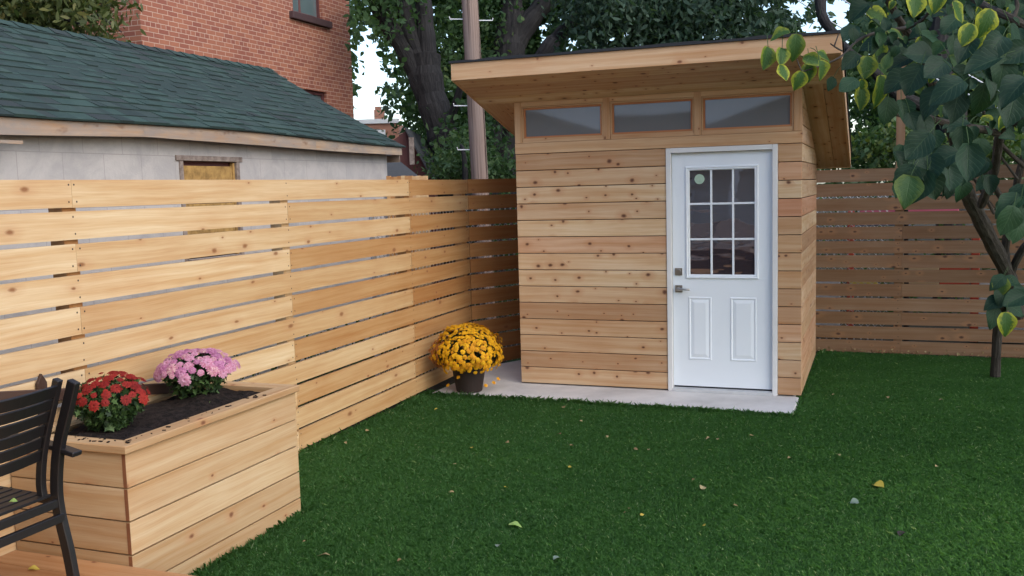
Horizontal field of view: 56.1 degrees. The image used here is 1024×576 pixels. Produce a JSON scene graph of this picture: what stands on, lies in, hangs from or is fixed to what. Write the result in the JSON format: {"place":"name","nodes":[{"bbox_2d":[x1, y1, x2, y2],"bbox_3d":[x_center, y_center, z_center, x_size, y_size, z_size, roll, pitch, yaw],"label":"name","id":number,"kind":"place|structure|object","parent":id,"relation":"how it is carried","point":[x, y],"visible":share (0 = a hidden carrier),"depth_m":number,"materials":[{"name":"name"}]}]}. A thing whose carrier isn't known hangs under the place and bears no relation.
{"place":"outdoors","nodes":[
{"label":"outdoors","id":0,"kind":"place"},
{"bbox_2d":[0,550,192,575],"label":"deck","id":1,"kind":"structure","parent":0,"point":[16,563],"depth_m":4.19,"materials":[{"name":"brown wood"}]},
{"bbox_2d":[28,565,39,569],"bbox_3d":[-2.077,1.216,4.172,0.045,0.018,0.032,1,6,21],"label":"fallen leaf","id":2,"kind":"object","parent":1,"relation":"on","point":[34,567],"visible":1,"depth_m":4.18,"materials":[{"name":"yellow plant"}]},
{"bbox_2d":[0,377,81,575],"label":"patio chair","id":3,"kind":"object","parent":1,"relation":"on","point":[34,439],"visible":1,"depth_m":3.80,"materials":[{"name":"black metal"}]},
{"bbox_2d":[188,349,1023,575],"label":"lawn","id":4,"kind":"structure","parent":0,"point":[813,363],"depth_m":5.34,"materials":[{"name":"green plant"}]},
{"bbox_2d":[9,381,300,574],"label":"planter box","id":5,"kind":"object","parent":4,"relation":"on","point":[186,486],"visible":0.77,"depth_m":4.53,"materials":[{"name":"brown wood"}]},
{"bbox_2d":[0,374,183,425],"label":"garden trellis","id":6,"kind":"object","parent":5,"relation":"on","point":[153,388],"visible":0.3,"depth_m":4.55,"materials":[{"name":"brown wood"}]},
{"bbox_2d":[73,371,150,431],"bbox_3d":[-1.907,0.541,4.563,0.375,0.290,0.413,1,6,21],"label":"chrysanthemum","id":7,"kind":"object","parent":5,"relation":"in","point":[98,406],"visible":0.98,"depth_m":4.48,"materials":[{"name":"red plant"}]},
{"bbox_2d":[153,348,240,398],"bbox_3d":[-1.682,0.476,5.108,0.430,0.304,0.446,1,6,21],"label":"chrysanthemum","id":8,"kind":"object","parent":5,"relation":"in","point":[211,369],"visible":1,"depth_m":5.00,"materials":[{"name":"pink plant"}]},
{"bbox_2d":[509,521,521,526],"bbox_3d":[0.012,1.256,5.099,0.066,0.025,0.063,-4,7,-26],"label":"fallen leaf","id":9,"kind":"object","parent":4,"relation":"on","point":[516,523],"visible":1,"depth_m":5.11,"materials":[{"name":"green plant"}]},
{"bbox_2d":[433,360,798,413],"bbox_3d":[1.128,0.874,9.130,3.165,0.120,2.485,1,6,21],"label":"concrete pad","id":10,"kind":"object","parent":4,"relation":"on","point":[509,382],"visible":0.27,"depth_m":8.23,"materials":[{"name":"grey concrete"}]},
{"bbox_2d":[428,322,503,392],"bbox_3d":[-0.394,0.609,8.505,0.669,0.610,0.661,1,6,21],"label":"potted chrysanthemum","id":11,"kind":"object","parent":10,"relation":"on","point":[467,365],"visible":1,"depth_m":8.36,"materials":[{"name":"yellow plant"}]},
{"bbox_2d":[449,30,851,395],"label":"garden shed","id":12,"kind":"structure","parent":10,"relation":"on","point":[666,208],"depth_m":8.19,"materials":[{"name":"brown wood"}]},
{"bbox_2d":[522,102,602,142],"bbox_3d":[0.445,-1.447,8.447,0.741,0.317,0.039,1,6,21],"label":"window","id":13,"kind":"structure","parent":12,"relation":"in","point":[570,122],"depth_m":8.44,"materials":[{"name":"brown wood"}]},
{"bbox_2d":[610,97,693,138],"bbox_3d":[1.189,-1.438,8.165,0.715,0.317,0.039,1,6,21],"label":"window","id":14,"kind":"structure","parent":12,"relation":"in","point":[672,117],"depth_m":8.16,"materials":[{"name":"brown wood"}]},
{"bbox_2d":[672,150,771,390],"bbox_3d":[1.764,-0.133,8.089,0.826,2.007,0.100,1,6,21],"label":"door","id":15,"kind":"structure","parent":12,"relation":"in","point":[722,201],"depth_m":8.10,"materials":[{"name":"white paint"}]},
{"bbox_2d":[701,91,793,134],"bbox_3d":[1.928,-1.429,7.885,0.736,0.317,0.039,1,6,21],"label":"window","id":16,"kind":"structure","parent":12,"relation":"in","point":[773,111],"depth_m":7.88,"materials":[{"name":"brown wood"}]},
{"bbox_2d":[850,498,858,503],"bbox_3d":[1.902,1.183,5.328,0.047,0.025,0.049,-6,7,-36],"label":"fallen leaf","id":17,"kind":"object","parent":4,"relation":"on","point":[854,500],"visible":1,"depth_m":5.34,"materials":[{"name":"grey plant"}]},
{"bbox_2d":[872,480,883,487],"bbox_3d":[2.138,1.147,5.616,0.068,0.028,0.085,1,6,21],"label":"fallen leaf","id":18,"kind":"object","parent":4,"relation":"on","point":[879,483],"visible":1,"depth_m":5.63,"materials":[{"name":"yellow plant"}]},
{"bbox_2d":[761,0,1023,377],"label":"lilac tree","id":19,"kind":"object","parent":4,"relation":"on","point":[929,165],"visible":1,"depth_m":4.29,"materials":[{"name":"green plant"}]},
{"bbox_2d":[299,193,1023,451],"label":"ground","id":20,"kind":"structure","parent":0,"point":[450,380],"depth_m":12.85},
{"bbox_2d":[0,0,146,42],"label":"olive green tree","id":21,"kind":"object","parent":20,"relation":"on","point":[62,15],"visible":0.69,"depth_m":10.53,"materials":[{"name":"green plant"}]},
{"bbox_2d":[0,19,405,406],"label":"block garage","id":22,"kind":"structure","parent":20,"relation":"on","point":[76,106],"depth_m":8.34,"materials":[{"name":"concrete"}]},
{"bbox_2d":[175,155,244,261],"bbox_3d":[-2.661,-0.693,8.449,0.106,0.920,0.890,1,6,21],"label":"window","id":23,"kind":"structure","parent":22,"relation":"in","point":[191,167],"depth_m":8.42,"materials":[{"name":"beige wood"}]},
{"bbox_2d":[72,0,353,117],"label":"brick house","id":24,"kind":"structure","parent":20,"relation":"on","point":[300,43],"depth_m":15.30,"materials":[{"name":"red brick"}]},
{"bbox_2d":[289,0,332,28],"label":"window","id":25,"kind":"structure","parent":24,"relation":"in","point":[307,11],"depth_m":16.50,"materials":[{"name":"red"}]},
{"bbox_2d":[305,90,323,101],"bbox_3d":[-3.492,-2.888,16.687,0.050,1.068,0.850,1,6,21],"label":"window","id":26,"kind":"structure","parent":24,"relation":"in","point":[320,95],"depth_m":16.86,"materials":[{"name":"red"}]},
{"bbox_2d":[0,180,471,555],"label":"board fence","id":27,"kind":"object","parent":20,"relation":"on","point":[65,258],"visible":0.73,"depth_m":6.11,"materials":[{"name":"brown wood"}]},
{"bbox_2d":[10,293,518,487],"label":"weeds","id":28,"kind":"object","parent":20,"relation":"on","point":[274,368],"visible":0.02,"depth_m":9.34,"materials":[{"name":"green plant"}]},
{"bbox_2d":[356,106,404,144],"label":"distant house","id":29,"kind":"structure","parent":20,"relation":"on","point":[378,122],"depth_m":34.99,"materials":[{"name":"white"}]},
{"bbox_2d":[387,162,417,176],"bbox_3d":[-1.728,-0.599,13.011,0.658,2.568,1.291,-5,7,-28],"label":"lean to","id":30,"kind":"object","parent":20,"relation":"on","point":[395,169],"visible":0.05,"depth_m":12.73,"materials":[{"name":"grey"}]},
{"bbox_2d":[386,176,433,338],"bbox_3d":[-1.209,-0.355,11.407,0.489,1.947,0.016,-2,6,0],"label":"wood fence","id":31,"kind":"object","parent":20,"relation":"on","point":[407,178],"visible":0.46,"depth_m":11.35,"materials":[{"name":"brown wood"}]},
{"bbox_2d":[368,211,455,394],"bbox_3d":[-0.866,0.158,8.939,0.069,1.850,1.744,1,6,21],"label":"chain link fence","id":32,"kind":"object","parent":20,"relation":"on","point":[372,218],"visible":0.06,"depth_m":8.57,"materials":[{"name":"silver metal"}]},
{"bbox_2d":[390,127,443,300],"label":"maroon outbuilding","id":33,"kind":"structure","parent":20,"relation":"on","point":[409,139],"depth_m":16.23,"materials":[{"name":"grey"}]},
{"bbox_2d":[342,0,523,296],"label":"tree","id":34,"kind":"object","parent":20,"relation":"on","point":[408,33],"visible":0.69,"depth_m":16.85,"materials":[{"name":"green plant"}]},
{"bbox_2d":[416,111,515,321],"bbox_3d":[-0.427,-1.102,14.453,1.944,3.203,2.136,1,6,21],"label":"leafy shrub","id":35,"kind":"object","parent":20,"relation":"on","point":[460,161],"visible":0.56,"depth_m":14.11,"materials":[{"name":"green plant"}]},
{"bbox_2d":[449,0,495,320],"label":"utility pole","id":36,"kind":"object","parent":20,"relation":"on","point":[476,113],"visible":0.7,"depth_m":13.10,"materials":[{"name":"brown wood"}]},
{"bbox_2d":[798,0,997,107],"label":"utility wire","id":37,"kind":"object","parent":36,"relation":"attached to","point":[841,27],"visible":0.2,"depth_m":14.25,"materials":[{"name":"white"}]},
{"bbox_2d":[466,207,519,346],"bbox_3d":[0.512,-0.091,10.698,2.805,1.910,0.068,-7,8,-41],"label":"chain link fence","id":38,"kind":"object","parent":20,"relation":"on","point":[494,271],"visible":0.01,"depth_m":10.10,"materials":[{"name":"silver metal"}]},
{"bbox_2d":[467,179,521,362],"bbox_3d":[0.616,-0.114,10.557,2.828,2.181,0.116,-7,8,-41],"label":"board fence","id":39,"kind":"object","parent":20,"relation":"on","point":[493,263],"visible":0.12,"depth_m":9.78,"materials":[{"name":"brown wood"}]},
{"bbox_2d":[414,0,615,285],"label":"tree","id":40,"kind":"object","parent":20,"relation":"on","point":[525,38],"visible":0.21,"depth_m":18.76,"materials":[{"name":"green plant"}]},
{"bbox_2d":[540,0,820,52],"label":"silver maple","id":41,"kind":"object","parent":20,"relation":"on","point":[646,22],"visible":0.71,"depth_m":13.82,"materials":[{"name":"green plant"}]},
{"bbox_2d":[349,0,1023,196],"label":"distant foliage","id":42,"kind":"object","parent":20,"relation":"on","point":[356,87],"visible":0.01,"depth_m":25.09,"materials":[{"name":"green plant"}]},
{"bbox_2d":[470,192,1023,315],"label":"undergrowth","id":43,"kind":"object","parent":20,"relation":"on","point":[816,253],"depth_m":13.10,"materials":[{"name":"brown plant"}]},
{"bbox_2d":[816,196,887,339],"bbox_3d":[3.182,-0.231,11.263,2.274,1.930,0.069,1,6,21],"label":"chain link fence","id":44,"kind":"object","parent":20,"relation":"on","point":[854,254],"visible":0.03,"depth_m":11.00,"materials":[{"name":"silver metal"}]},
{"bbox_2d":[803,0,1023,298],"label":"dark tree","id":45,"kind":"object","parent":20,"relation":"on","point":[824,21],"visible":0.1,"depth_m":14.23,"materials":[{"name":"green plant"}]},
{"bbox_2d":[816,347,1021,358],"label":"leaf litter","id":46,"kind":"object","parent":20,"relation":"on","point":[904,353],"visible":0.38,"depth_m":10.55,"materials":[{"name":"green plant"}]},
{"bbox_2d":[816,31,1023,357],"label":"board fence","id":47,"kind":"object","parent":20,"relation":"on","point":[898,261],"visible":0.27,"depth_m":10.47,"materials":[{"name":"brown wood"}]},
{"bbox_2d":[816,209,1023,342],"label":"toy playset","id":48,"kind":"object","parent":20,"relation":"on","point":[915,269],"visible":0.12,"depth_m":11.31,"materials":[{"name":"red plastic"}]},
{"bbox_2d":[851,116,1023,340],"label":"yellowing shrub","id":49,"kind":"object","parent":20,"relation":"on","point":[871,144],"visible":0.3,"depth_m":10.85,"materials":[{"name":"green plant"}]},
{"bbox_2d":[350,0,1013,183],"label":"sky","id":50,"kind":"structure","parent":0,"point":[366,101],"materials":[{"name":"white"}]},
{"bbox_2d":[843,0,982,82],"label":"utility wire","id":51,"kind":"object","parent":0,"point":[969,75],"depth_m":13.03,"materials":[{"name":"white"}]}
]}

